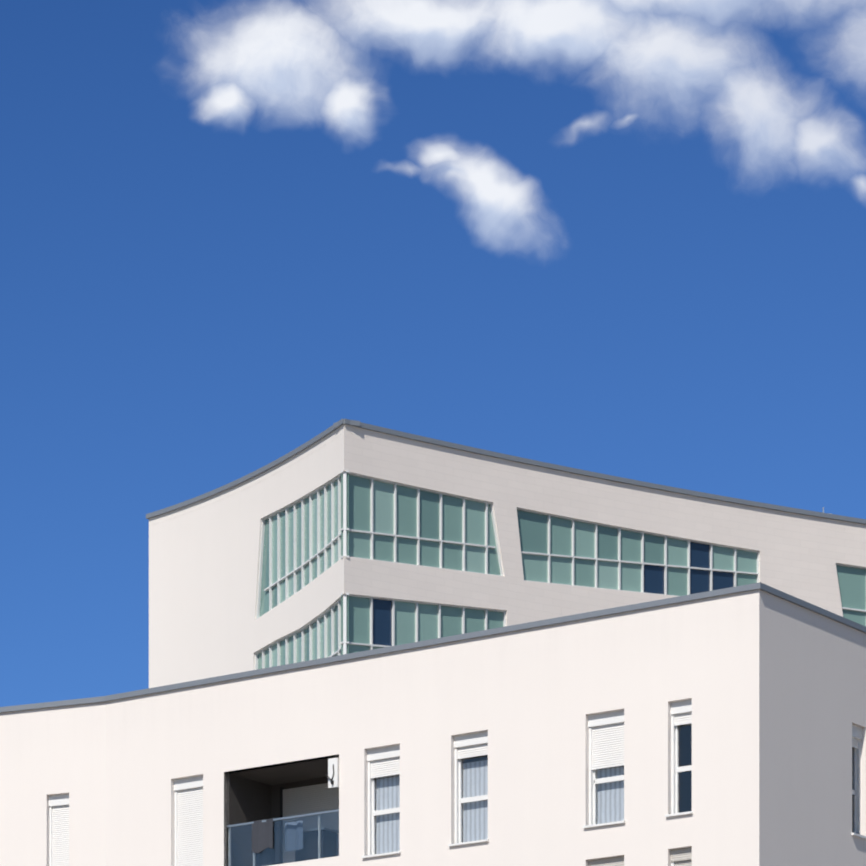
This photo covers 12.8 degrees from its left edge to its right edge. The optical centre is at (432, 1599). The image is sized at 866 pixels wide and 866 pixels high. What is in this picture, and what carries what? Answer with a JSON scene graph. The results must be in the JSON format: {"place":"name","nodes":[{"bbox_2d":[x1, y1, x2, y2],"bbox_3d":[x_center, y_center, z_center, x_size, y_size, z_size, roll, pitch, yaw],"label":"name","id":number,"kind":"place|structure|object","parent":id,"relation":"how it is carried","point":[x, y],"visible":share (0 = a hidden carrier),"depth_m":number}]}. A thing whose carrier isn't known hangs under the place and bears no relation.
{"place":"outdoors","nodes":[
{"label":"outdoors","id":0,"kind":"place"},
{"bbox_2d":[0,589,865,865],"bbox_3d":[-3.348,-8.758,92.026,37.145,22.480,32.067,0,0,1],"label":"building walls","id":1,"kind":"structure","parent":0,"point":[772,687],"depth_m":79.06},
{"bbox_2d":[224,755,338,865],"bbox_3d":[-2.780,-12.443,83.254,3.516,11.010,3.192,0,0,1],"label":"building loggias","id":2,"kind":"object","parent":1,"relation":"in","point":[282,814],"visible":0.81,"depth_m":83.75},
{"bbox_2d":[0,582,865,712],"bbox_3d":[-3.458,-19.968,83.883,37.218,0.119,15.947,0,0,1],"label":"roof edge","id":3,"kind":"object","parent":1,"relation":"on","point":[629,608],"visible":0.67,"depth_m":79.93},
{"bbox_2d":[49,699,865,865],"bbox_3d":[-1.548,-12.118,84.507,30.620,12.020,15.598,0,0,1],"label":"windows","id":4,"kind":"structure","parent":1,"relation":"in","point":[606,768],"depth_m":80.04},
{"bbox_2d":[0,0,865,706],"label":"sky","id":5,"kind":"structure","parent":0,"point":[619,238]},
{"bbox_2d":[149,424,865,687],"bbox_3d":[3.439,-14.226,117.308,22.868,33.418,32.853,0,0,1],"label":"building walls","id":6,"kind":"structure","parent":0,"point":[205,573],"depth_m":105.64},
{"bbox_2d":[146,419,865,523],"bbox_3d":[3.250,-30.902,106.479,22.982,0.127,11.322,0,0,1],"label":"roof edge","id":7,"kind":"object","parent":6,"relation":"on","point":[309,443],"visible":0.56,"depth_m":105.75},
{"bbox_2d":[258,472,865,668],"bbox_3d":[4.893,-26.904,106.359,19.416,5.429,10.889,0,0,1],"label":"windows","id":8,"kind":"structure","parent":6,"relation":"in","point":[533,531],"depth_m":103.83}
]}

